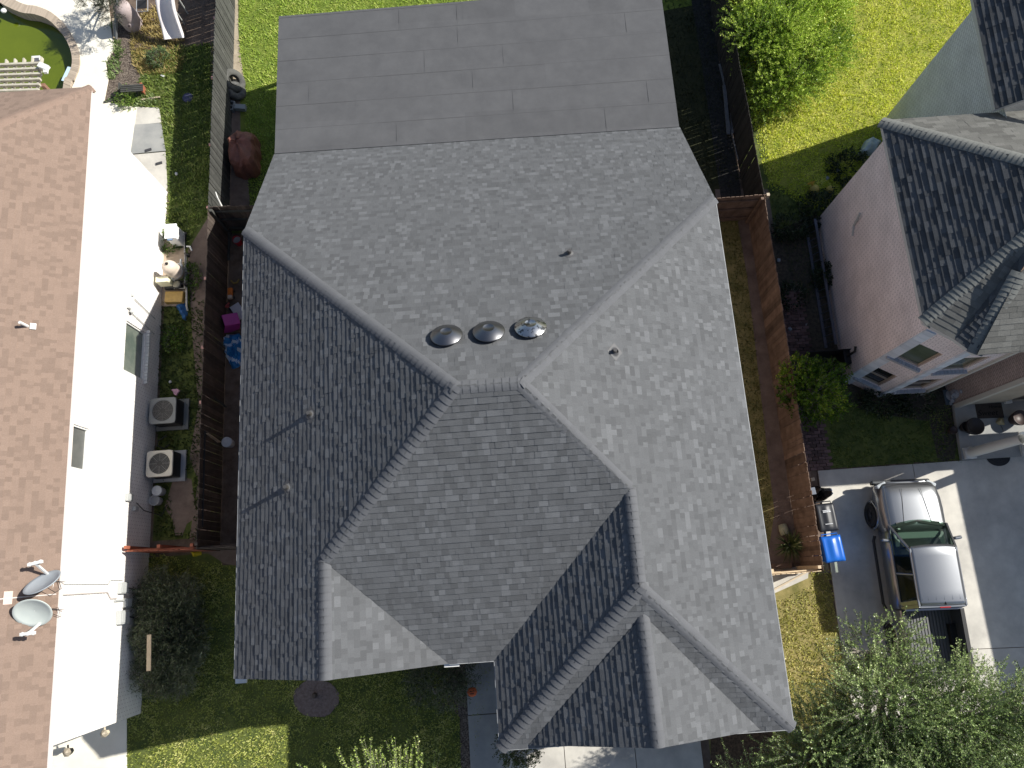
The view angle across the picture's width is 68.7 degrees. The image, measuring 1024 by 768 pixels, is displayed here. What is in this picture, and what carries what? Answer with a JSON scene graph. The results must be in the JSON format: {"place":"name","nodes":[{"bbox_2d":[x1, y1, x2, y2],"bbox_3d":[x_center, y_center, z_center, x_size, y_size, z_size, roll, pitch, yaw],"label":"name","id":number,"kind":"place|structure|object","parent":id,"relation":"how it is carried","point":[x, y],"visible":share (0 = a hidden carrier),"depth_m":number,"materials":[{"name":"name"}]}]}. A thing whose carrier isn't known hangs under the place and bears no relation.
{"place":"outdoors","nodes":[
{"label":"outdoors","id":0,"kind":"place"},
{"bbox_2d":[52,719,126,767],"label":"neighbour driveway","id":1,"kind":"structure","parent":0,"point":[93,749],"depth_m":22.11,"materials":[{"name":"concrete"}]},
{"bbox_2d":[131,41,222,540],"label":"lawn","id":2,"kind":"structure","parent":0,"point":[192,475],"depth_m":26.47,"materials":[{"name":"green plant"}]},
{"bbox_2d":[105,8,140,104],"bbox_3d":[-14.434,-12.257,28.025,1.460,0.001,4.293,-4,76,0],"label":"mulch bed","id":3,"kind":"object","parent":2,"relation":"on","point":[129,75],"visible":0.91,"depth_m":27.89,"materials":[{"name":"brown wood"}]},
{"bbox_2d":[113,0,142,32],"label":"covered grill","id":4,"kind":"object","parent":3,"relation":"on","point":[132,21],"visible":0.95,"depth_m":27.71,"materials":[{"name":"beige fabric"}]},
{"bbox_2d":[104,21,158,107],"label":"weeds","id":5,"kind":"object","parent":3,"relation":"on","point":[117,49],"visible":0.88,"depth_m":27.80,"materials":[{"name":"green plant"}]},
{"bbox_2d":[143,44,170,67],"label":"grass clump","id":6,"kind":"object","parent":2,"relation":"on","point":[161,49],"visible":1,"depth_m":27.70,"materials":[{"name":"green plant"}]},
{"bbox_2d":[146,450,186,482],"bbox_3d":[-11.028,2.580,23.835,1.020,0.760,1.000,-4,76,0],"label":"air conditioner","id":7,"kind":"object","parent":2,"relation":"on","point":[166,465],"visible":1,"depth_m":23.56,"materials":[{"name":"grey metal"}]},
{"bbox_2d":[149,397,189,431],"bbox_3d":[-11.124,0.935,24.254,1.040,0.760,1.020,-4,76,0],"label":"air conditioner","id":8,"kind":"object","parent":2,"relation":"on","point":[169,413],"visible":1,"depth_m":23.98,"materials":[{"name":"grey metal"}]},
{"bbox_2d":[161,240,185,306],"bbox_3d":[-11.681,-3.846,25.837,0.873,0.060,2.584,-6,76,-1],"label":"equipment pad","id":9,"kind":"object","parent":2,"relation":"on","point":[177,255],"visible":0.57,"depth_m":25.93,"materials":[{"name":"grey concrete"}]},
{"bbox_2d":[155,276,182,289],"bbox_3d":[-11.555,-3.391,25.322,0.680,0.710,0.483,-24,77,-5],"label":"pool pump","id":10,"kind":"object","parent":9,"relation":"on","point":[167,283],"visible":0.97,"depth_m":25.26,"materials":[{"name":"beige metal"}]},
{"bbox_2d":[161,260,184,282],"bbox_3d":[-11.396,-3.811,25.205,0.570,1.142,0.570,-4,76,0],"label":"pool filter","id":11,"kind":"object","parent":9,"relation":"on","point":[173,269],"visible":0.96,"depth_m":24.87,"materials":[{"name":"beige plastic"}]},
{"bbox_2d":[164,291,184,303],"bbox_3d":[-11.470,-2.940,25.470,0.620,0.200,0.400,-1,76,0],"label":"storage box","id":12,"kind":"object","parent":9,"relation":"on","point":[174,297],"visible":1,"depth_m":25.38,"materials":[{"name":"plastic"}]},
{"bbox_2d":[164,224,186,247],"bbox_3d":[-11.590,-5.086,25.774,0.440,0.790,0.625,-4,76,0],"label":"pool heater","id":13,"kind":"object","parent":2,"relation":"on","point":[174,233],"visible":1,"depth_m":25.46,"materials":[{"name":"white"}]},
{"bbox_2d":[165,478,195,534],"bbox_3d":[-10.585,3.903,23.874,1.016,0.001,1.840,-4,76,0],"label":"dirt patch","id":14,"kind":"object","parent":2,"relation":"on","point":[181,505],"visible":1,"depth_m":23.89,"materials":[{"name":"brown soil"}]},
{"bbox_2d":[205,543,236,565],"bbox_3d":[-9.203,5.354,23.489,1.394,0.001,0.718,0,76,1],"label":"dirt patch","id":15,"kind":"object","parent":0,"point":[226,556],"visible":0.43,"depth_m":23.48,"materials":[{"name":"red soil"}]},
{"bbox_2d":[221,233,243,564],"bbox_3d":[-7.827,0.101,24.814,3.300,0.001,11.300,-4,76,0],"label":"dirt strip","id":16,"kind":"object","parent":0,"point":[230,488],"visible":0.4,"depth_m":24.53,"materials":[{"name":"soil"}]},
{"bbox_2d":[194,542,236,549],"bbox_3d":[-7.755,4.865,22.667,3.000,1.830,0.176,-2,76,0],"label":"board fence","id":17,"kind":"object","parent":16,"relation":"on","point":[215,546],"visible":0.33,"depth_m":22.04,"materials":[{"name":"brown wood"}]},
{"bbox_2d":[221,313,239,332],"bbox_3d":[-9.444,-2.050,25.119,0.691,0.726,0.420,-21,76,-5],"label":"storage bin","id":18,"kind":"object","parent":16,"relation":"on","point":[231,321],"visible":0.91,"depth_m":24.91,"materials":[{"name":"purple plastic"}]},
{"bbox_2d":[223,334,240,368],"bbox_3d":[-9.347,-1.134,24.977,0.720,0.337,1.240,-4,76,0],"label":"plastic sheeting","id":19,"kind":"object","parent":16,"relation":"on","point":[232,343],"visible":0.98,"depth_m":25.00,"materials":[{"name":"blue plastic"}]},
{"bbox_2d":[231,0,265,233],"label":"lawn","id":20,"kind":"structure","parent":0,"point":[252,200],"depth_m":26.65,"materials":[{"name":"green plant"}]},
{"bbox_2d":[209,205,252,234],"bbox_3d":[-8.424,-5.554,25.330,2.980,1.816,0.176,-2,76,0],"label":"board fence","id":21,"kind":"object","parent":20,"relation":"on","point":[225,218],"visible":0.39,"depth_m":25.10,"materials":[{"name":"brown wood"}]},
{"bbox_2d":[126,553,490,767],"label":"lawn","id":22,"kind":"structure","parent":0,"point":[210,559],"depth_m":22.29,"materials":[{"name":"green plant"}]},
{"bbox_2d":[126,561,213,704],"bbox_3d":[-10.165,7.329,22.203,2.568,1.678,4.168,-4,76,0],"label":"dark bush","id":23,"kind":"object","parent":22,"relation":"on","point":[171,605],"visible":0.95,"depth_m":21.91,"materials":[{"name":"green plant"}]},
{"bbox_2d":[293,680,338,716],"bbox_3d":[-5.866,9.402,22.433,1.372,0.050,1.090,-4,76,0],"label":"mulch ring","id":24,"kind":"object","parent":22,"relation":"on","point":[325,702],"visible":0.88,"depth_m":22.40,"materials":[{"name":"brown soil"}]},
{"bbox_2d":[296,736,460,767],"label":"crape myrtle tree","id":25,"kind":"object","parent":22,"relation":"on","point":[417,763],"visible":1,"depth_m":18.61,"materials":[{"name":"green plant"}]},
{"bbox_2d":[447,664,470,767],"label":"mulch bed","id":26,"kind":"object","parent":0,"point":[462,711],"visible":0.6,"depth_m":22.19,"materials":[{"name":"brown soil"}]},
{"bbox_2d":[238,0,691,204],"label":"lawn","id":27,"kind":"structure","parent":0,"point":[243,119],"depth_m":28.10,"materials":[{"name":"green plant"}]},
{"bbox_2d":[227,68,245,91],"bbox_3d":[-10.173,-11.087,27.351,0.702,0.645,0.876,-4,76,0],"label":"tyre","id":28,"kind":"object","parent":27,"relation":"on","point":[237,75],"visible":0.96,"depth_m":27.33,"materials":[{"name":"rubber"}]},
{"bbox_2d":[227,130,261,179],"bbox_3d":[-9.498,-8.232,26.430,1.016,1.153,1.720,-4,76,0],"label":"tarp covered grill","id":29,"kind":"object","parent":27,"relation":"on","point":[244,154],"visible":1,"depth_m":26.08,"materials":[{"name":"brown fabric"}]},
{"bbox_2d":[465,662,496,714],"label":"sidewalk","id":30,"kind":"structure","parent":0,"point":[486,695],"depth_m":22.38,"materials":[{"name":"concrete"}]},
{"bbox_2d":[468,714,503,767],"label":"sidewalk","id":31,"kind":"structure","parent":0,"point":[486,728],"depth_m":22.05,"materials":[{"name":"concrete"}]},
{"bbox_2d":[504,747,564,767],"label":"driveway","id":32,"kind":"structure","parent":0,"point":[552,757],"depth_m":21.92,"materials":[{"name":"concrete"}]},
{"bbox_2d":[106,0,1023,767],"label":"ground","id":33,"kind":"structure","parent":0,"point":[198,18],"depth_m":28.13,"materials":[{"name":"grey concrete"}]},
{"bbox_2d":[16,0,136,151],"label":"pool deck","id":34,"kind":"structure","parent":33,"relation":"on","point":[91,36],"depth_m":28.02,"materials":[{"name":"concrete"}]},
{"bbox_2d":[0,55,50,91],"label":"pergola","id":35,"kind":"object","parent":34,"relation":"on","point":[37,61],"visible":0.77,"depth_m":24.96,"materials":[{"name":"white wood"}]},
{"bbox_2d":[0,0,80,89],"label":"swimming pool","id":36,"kind":"structure","parent":34,"relation":"in","point":[27,32],"depth_m":28.47,"materials":[{"name":"liquid"}]},
{"bbox_2d":[75,0,128,27],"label":"dark conifer","id":37,"kind":"object","parent":34,"relation":"on","point":[100,4],"visible":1,"depth_m":27.19,"materials":[{"name":"green plant"}]},
{"bbox_2d":[0,85,168,767],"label":"white brick house","id":38,"kind":"structure","parent":33,"relation":"on","point":[83,200],"depth_m":20.25,"materials":[{"name":"paint"}]},
{"bbox_2d":[12,599,60,636],"bbox_3d":[-11.259,5.517,17.729,0.897,0.816,0.831,-4,76,0],"label":"satellite dish","id":39,"kind":"object","parent":38,"relation":"attached to","point":[34,613],"visible":1,"depth_m":17.64,"materials":[{"name":"white paint"}]},
{"bbox_2d":[23,559,63,594],"bbox_3d":[-11.154,4.612,17.904,0.857,0.881,0.802,-4,76,0],"label":"satellite dish","id":40,"kind":"object","parent":38,"relation":"attached to","point":[45,580],"visible":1,"depth_m":17.82,"materials":[{"name":"grey metal"}]},
{"bbox_2d":[71,425,87,470],"bbox_3d":[-11.689,1.659,19.877,0.055,1.300,1.180,-4,76,0],"label":"window","id":41,"kind":"structure","parent":38,"relation":"in","point":[80,434],"depth_m":20.26,"materials":[{"name":"grey glass"}]},
{"bbox_2d":[123,321,150,383],"bbox_3d":[-11.825,-1.023,23.560,0.200,1.355,1.788,-4,76,0],"label":"window","id":42,"kind":"structure","parent":38,"relation":"in","point":[135,338],"depth_m":23.79,"materials":[{"name":"grey glass"}]},
{"bbox_2d":[135,107,160,123],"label":"patio slab","id":43,"kind":"structure","parent":33,"relation":"on","point":[147,115],"depth_m":27.35,"materials":[{"name":"concrete"}]},
{"bbox_2d":[131,123,165,153],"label":"patio slab","id":44,"kind":"structure","parent":33,"relation":"on","point":[146,136],"depth_m":27.11,"materials":[{"name":"concrete"}]},
{"bbox_2d":[134,152,166,189],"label":"patio slab","id":45,"kind":"structure","parent":33,"relation":"on","point":[148,161],"depth_m":26.85,"materials":[{"name":"concrete"}]},
{"bbox_2d":[129,4,185,74],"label":"dry grass","id":46,"kind":"structure","parent":33,"relation":"on","point":[152,26],"depth_m":28.09,"materials":[{"name":"plant"}]},
{"bbox_2d":[124,543,210,552],"bbox_3d":[-10.293,4.990,22.685,2.078,1.787,0.176,-2,76,0],"label":"board fence","id":47,"kind":"object","parent":33,"relation":"on","point":[168,548],"visible":0.93,"depth_m":22.07,"materials":[{"name":"red wood"}]},
{"bbox_2d":[155,0,188,39],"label":"pool slide","id":48,"kind":"object","parent":33,"relation":"on","point":[170,24],"visible":1,"depth_m":27.58,"materials":[{"name":"grey plastic"}]},
{"bbox_2d":[188,218,210,539],"bbox_3d":[-10.467,-0.517,24.999,0.798,0.001,11.342,-6,76,-1],"label":"dirt strip","id":49,"kind":"object","parent":33,"relation":"on","point":[198,254],"visible":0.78,"depth_m":25.50,"materials":[{"name":"brown soil"}]},
{"bbox_2d":[180,261,202,291],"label":"weed clump","id":50,"kind":"object","parent":49,"relation":"on","point":[197,275],"visible":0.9,"depth_m":25.60,"materials":[{"name":"green plant"}]},
{"bbox_2d":[196,207,227,550],"bbox_3d":[-9.585,-0.269,23.989,0.082,1.795,10.978,-4,76,0],"label":"board fence","id":51,"kind":"object","parent":33,"relation":"on","point":[213,368],"visible":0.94,"depth_m":23.89,"materials":[{"name":"brown wood"}]},
{"bbox_2d":[211,21,249,217],"bbox_3d":[-10.298,-9.661,27.322,1.409,0.001,8.636,-6,76,-1],"label":"dirt strip","id":52,"kind":"object","parent":33,"relation":"on","point":[239,192],"visible":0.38,"depth_m":26.69,"materials":[{"name":"brown soil"}]},
{"bbox_2d":[233,0,243,81],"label":"dirt strip","id":53,"kind":"object","parent":33,"relation":"on","point":[237,64],"visible":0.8,"depth_m":28.06,"materials":[{"name":"soil"}]},
{"bbox_2d":[208,0,234,208],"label":"board fence","id":54,"kind":"object","parent":53,"relation":"on","point":[221,133],"visible":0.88,"depth_m":26.36,"materials":[{"name":"grey wood"}]},
{"bbox_2d":[400,663,481,720],"bbox_3d":[-2.080,8.754,21.770,2.440,1.628,2.051,-4,76,0],"label":"dark shrub","id":55,"kind":"object","parent":33,"relation":"on","point":[456,677],"visible":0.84,"depth_m":21.64,"materials":[{"name":"green plant"}]},
{"bbox_2d":[234,0,796,753],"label":"grey roofed house","id":56,"kind":"structure","parent":33,"relation":"on","point":[492,402],"depth_m":17.54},
{"bbox_2d":[491,727,544,767],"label":"box hedge","id":57,"kind":"object","parent":33,"relation":"on","point":[515,760],"visible":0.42,"depth_m":21.08,"materials":[{"name":"green plant"}]},
{"bbox_2d":[709,0,764,195],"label":"board fence","id":58,"kind":"object","parent":33,"relation":"on","point":[743,136],"visible":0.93,"depth_m":26.17,"materials":[{"name":"black wood"}]},
{"bbox_2d":[771,565,821,574],"bbox_3d":[7.483,5.617,22.319,2.860,1.817,0.177,-4,76,0],"label":"board fence","id":59,"kind":"object","parent":33,"relation":"on","point":[802,569],"visible":0.45,"depth_m":21.69,"materials":[{"name":"brown wood"}]},
{"bbox_2d":[772,350,857,430],"bbox_3d":[9.384,0.222,23.350,2.489,2.545,2.464,-4,76,0],"label":"yellow green shrub","id":60,"kind":"object","parent":33,"relation":"on","point":[815,375],"visible":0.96,"depth_m":22.92,"materials":[{"name":"green plant"}]},
{"bbox_2d":[817,0,1023,460],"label":"pink brick house","id":61,"kind":"structure","parent":33,"relation":"on","point":[921,228],"depth_m":20.64,"materials":[{"name":"beige"}]},
{"bbox_2d":[803,349,850,358],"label":"gate","id":62,"kind":"structure","parent":61,"relation":"attached to","point":[827,353],"depth_m":24.24,"materials":[{"name":"black plastic"}]},
{"bbox_2d":[853,368,894,390],"bbox_3d":[11.409,-0.305,23.396,0.883,1.335,0.534,19,77,5],"label":"window","id":63,"kind":"structure","parent":61,"relation":"in","point":[878,376],"depth_m":23.71,"materials":[{"name":"beige"}]},
{"bbox_2d":[885,344,940,372],"bbox_3d":[11.344,-0.778,21.061,0.935,1.435,0.653,-4,76,0],"label":"window","id":64,"kind":"structure","parent":61,"relation":"in","point":[920,354],"depth_m":21.34,"materials":[{"name":"beige"}]},
{"bbox_2d":[893,379,938,393],"bbox_3d":[12.667,0.039,23.305,1.010,1.355,0.223,-4,76,0],"label":"window","id":65,"kind":"structure","parent":61,"relation":"in","point":[920,383],"depth_m":23.83,"materials":[{"name":"beige"}]},
{"bbox_2d":[931,357,985,375],"bbox_3d":[12.642,-0.540,21.028,1.010,1.455,0.223,-4,76,0],"label":"window","id":66,"kind":"structure","parent":61,"relation":"in","point":[964,362],"depth_m":21.60,"materials":[{"name":"beige glass"}]},
{"bbox_2d":[965,417,984,434],"bbox_3d":[14.680,1.379,23.884,0.551,0.420,0.551,-4,76,0],"label":"planter","id":67,"kind":"object","parent":61,"relation":"on","point":[974,426],"visible":0.98,"depth_m":23.73,"materials":[{"name":"grey"}]},
{"bbox_2d":[975,403,1003,418],"bbox_3d":[15.448,0.860,24.213,0.860,0.022,0.500,-2,76,0],"label":"door mat","id":68,"kind":"object","parent":61,"relation":"on","point":[989,410],"depth_m":24.21,"materials":[{"name":"black"}]},
{"bbox_2d":[564,746,635,767],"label":"driveway","id":69,"kind":"structure","parent":0,"point":[596,757],"depth_m":21.91,"materials":[{"name":"concrete"}]},
{"bbox_2d":[635,741,703,767],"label":"driveway","id":70,"kind":"structure","parent":0,"point":[687,755],"depth_m":21.90,"materials":[{"name":"concrete"}]},
{"bbox_2d":[663,0,742,197],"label":"lawn","id":71,"kind":"structure","parent":0,"point":[694,107],"depth_m":27.44,"materials":[{"name":"green plant"}]},
{"bbox_2d":[717,194,766,223],"bbox_3d":[6.691,-5.779,25.227,3.285,1.812,0.178,-4,76,0],"label":"board fence","id":72,"kind":"object","parent":71,"relation":"on","point":[736,208],"visible":0.42,"depth_m":25.10,"materials":[{"name":"brown wood"}]},
{"bbox_2d":[691,0,741,213],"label":"dirt strip","id":73,"kind":"object","parent":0,"point":[727,190],"visible":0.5,"depth_m":27.27,"materials":[{"name":"brown soil"}]},
{"bbox_2d":[711,732,772,767],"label":"mulch bed","id":74,"kind":"object","parent":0,"point":[735,747],"depth_m":21.97,"materials":[{"name":"brown soil"}]},
{"bbox_2d":[720,220,773,550],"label":"side yard grass","id":75,"kind":"structure","parent":0,"point":[768,509],"depth_m":24.91,"materials":[{"name":"green plant"}]},
{"bbox_2d":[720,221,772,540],"bbox_3d":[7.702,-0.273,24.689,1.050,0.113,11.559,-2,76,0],"label":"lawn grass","id":76,"kind":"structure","parent":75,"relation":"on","point":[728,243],"depth_m":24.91,"materials":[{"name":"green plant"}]},
{"bbox_2d":[715,189,823,567],"bbox_3d":[8.456,-0.287,24.740,1.873,0.001,13.725,-3,76,0],"label":"dirt strip","id":77,"kind":"object","parent":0,"point":[783,513],"visible":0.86,"depth_m":24.39,"materials":[{"name":"red soil"}]},
{"bbox_2d":[749,195,823,570],"bbox_3d":[8.622,-0.202,23.774,0.083,1.799,11.942,-3,76,0],"label":"board fence","id":78,"kind":"object","parent":77,"relation":"on","point":[799,484],"visible":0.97,"depth_m":23.67,"materials":[{"name":"brown wood"}]},
{"bbox_2d":[774,529,803,564],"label":"yucca","id":79,"kind":"object","parent":77,"relation":"on","point":[790,545],"visible":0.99,"depth_m":23.02,"materials":[{"name":"green plant"}]},
{"bbox_2d":[771,565,823,592],"bbox_3d":[8.837,6.018,23.114,1.743,0.050,0.741,-4,76,0],"label":"concrete step","id":80,"kind":"object","parent":77,"relation":"on","point":[780,579],"visible":0.45,"depth_m":23.09,"materials":[{"name":"beige concrete"}]},
{"bbox_2d":[708,570,851,767],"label":"lawn","id":81,"kind":"structure","parent":0,"point":[792,590],"depth_m":22.75,"materials":[{"name":"green plant"}]},
{"bbox_2d":[710,605,1023,767],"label":"live oak tree","id":82,"kind":"object","parent":81,"relation":"on","point":[869,739],"visible":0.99,"depth_m":18.19,"materials":[{"name":"green plant"}]},
{"bbox_2d":[781,291,832,470],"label":"brick path","id":83,"kind":"structure","parent":0,"point":[793,319],"depth_m":24.84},
{"bbox_2d":[729,3,958,467],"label":"lawn","id":84,"kind":"structure","parent":0,"point":[882,444],"depth_m":24.25,"materials":[{"name":"green plant"}]},
{"bbox_2d":[768,187,827,298],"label":"lawn grass","id":85,"kind":"structure","parent":84,"relation":"on","point":[818,212],"depth_m":26.00,"materials":[{"name":"green plant"}]},
{"bbox_2d":[796,187,837,227],"bbox_3d":[10.749,-6.169,25.896,1.821,0.695,1.611,-4,76,0],"label":"shade plant","id":86,"kind":"object","parent":84,"relation":"on","point":[814,196],"visible":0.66,"depth_m":25.89,"materials":[{"name":"green plant"}]},
{"bbox_2d":[829,388,961,468],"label":"lawn grass","id":87,"kind":"structure","parent":84,"relation":"on","point":[898,458],"depth_m":24.15,"materials":[{"name":"green plant"}]},
{"bbox_2d":[730,0,971,209],"bbox_3d":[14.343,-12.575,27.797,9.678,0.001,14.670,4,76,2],"label":"lawn","id":88,"kind":"structure","parent":0,"point":[804,153],"depth_m":27.35,"materials":[{"name":"green plant"}]},
{"bbox_2d":[711,0,865,122],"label":"bright green bush","id":89,"kind":"object","parent":88,"relation":"on","point":[778,51],"visible":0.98,"depth_m":26.02,"materials":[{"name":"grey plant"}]},
{"bbox_2d":[823,145,869,187],"bbox_3d":[11.955,-7.638,26.301,1.976,0.792,1.532,-4,76,0],"label":"shade plant","id":90,"kind":"object","parent":88,"relation":"on","point":[845,157],"visible":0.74,"depth_m":26.27,"materials":[{"name":"green plant"}]},
{"bbox_2d":[858,137,880,155],"bbox_3d":[12.741,-8.471,26.573,0.500,0.301,0.967,33,78,8],"label":"white cover","id":91,"kind":"object","parent":88,"relation":"on","point":[870,145],"visible":0.94,"depth_m":26.53,"materials":[{"name":"grey"}]},
{"bbox_2d":[771,214,956,461],"bbox_3d":[11.251,-1.204,24.938,4.534,0.001,9.463,-34,78,-8],"label":"mulch bed","id":92,"kind":"object","parent":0,"point":[783,267],"visible":0.29,"depth_m":25.13,"materials":[{"name":"soil"}]},
{"bbox_2d":[769,211,813,244],"bbox_3d":[9.625,-5.389,25.727,1.522,0.726,1.246,-4,76,0],"label":"shade plant","id":93,"kind":"object","parent":92,"relation":"on","point":[802,231],"visible":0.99,"depth_m":25.71,"materials":[{"name":"green plant"}]},
{"bbox_2d":[804,219,836,347],"bbox_3d":[10.426,-3.430,25.302,0.270,0.415,4.505,-3,76,0],"label":"ladder","id":94,"kind":"object","parent":92,"relation":"on","point":[822,266],"visible":0.98,"depth_m":25.21,"materials":[{"name":"grey metal"}]},
{"bbox_2d":[809,259,833,290],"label":"shade plant","id":95,"kind":"object","parent":92,"relation":"on","point":[821,281],"visible":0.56,"depth_m":25.26,"materials":[{"name":"green plant"}]},
{"bbox_2d":[855,387,908,421],"bbox_3d":[12.035,0.524,24.233,1.722,0.820,1.418,-4,76,0],"label":"shade plant","id":96,"kind":"object","parent":92,"relation":"on","point":[868,397],"visible":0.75,"depth_m":24.14,"materials":[{"name":"green plant"}]},
{"bbox_2d":[893,390,938,419],"bbox_3d":[13.103,0.497,24.204,1.527,0.641,1.340,-4,76,0],"label":"shade plant","id":97,"kind":"object","parent":92,"relation":"on","point":[907,412],"visible":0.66,"depth_m":24.18,"materials":[{"name":"green plant"}]},
{"bbox_2d":[817,464,914,652],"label":"driveway","id":98,"kind":"structure","parent":0,"point":[855,583],"depth_m":23.27,"materials":[{"name":"concrete"}]},
{"bbox_2d":[811,486,831,501],"bbox_3d":[9.684,3.403,23.336,0.549,0.830,0.521,-4,76,0],"label":"rubbish bag","id":99,"kind":"object","parent":98,"relation":"on","point":[822,494],"visible":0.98,"depth_m":23.41,"materials":[{"name":"black plastic"}]},
{"bbox_2d":[808,501,838,531],"bbox_3d":[9.495,4.107,23.049,0.582,1.104,0.902,-6,76,-1],"label":"wheelie bin","id":100,"kind":"object","parent":98,"relation":"on","point":[826,518],"visible":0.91,"depth_m":22.55,"materials":[{"name":"grey plastic"}]},
{"bbox_2d":[815,532,845,562],"bbox_3d":[9.579,5.005,22.823,0.624,1.098,0.841,-7,76,-1],"label":"wheelie bin","id":101,"kind":"object","parent":98,"relation":"on","point":[832,549],"visible":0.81,"depth_m":22.32,"materials":[{"name":"blue plastic"}]},
{"bbox_2d":[864,478,974,676],"bbox_3d":[12.166,5.636,22.218,2.380,1.935,5.680,-2,76,0],"label":"pickup truck","id":102,"kind":"object","parent":98,"relation":"on","point":[905,518],"visible":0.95,"depth_m":22.10,"materials":[{"name":"grey paint"}]},
{"bbox_2d":[842,652,963,743],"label":"driveway","id":103,"kind":"structure","parent":0,"point":[895,670],"depth_m":22.31,"materials":[{"name":"concrete"}]},
{"bbox_2d":[912,457,1023,648],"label":"driveway","id":104,"kind":"structure","parent":0,"point":[982,500],"depth_m":23.34,"materials":[{"name":"concrete"}]},
{"bbox_2d":[954,647,1023,728],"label":"driveway","id":105,"kind":"structure","parent":0,"point":[999,655],"depth_m":22.45,"materials":[{"name":"concrete"}]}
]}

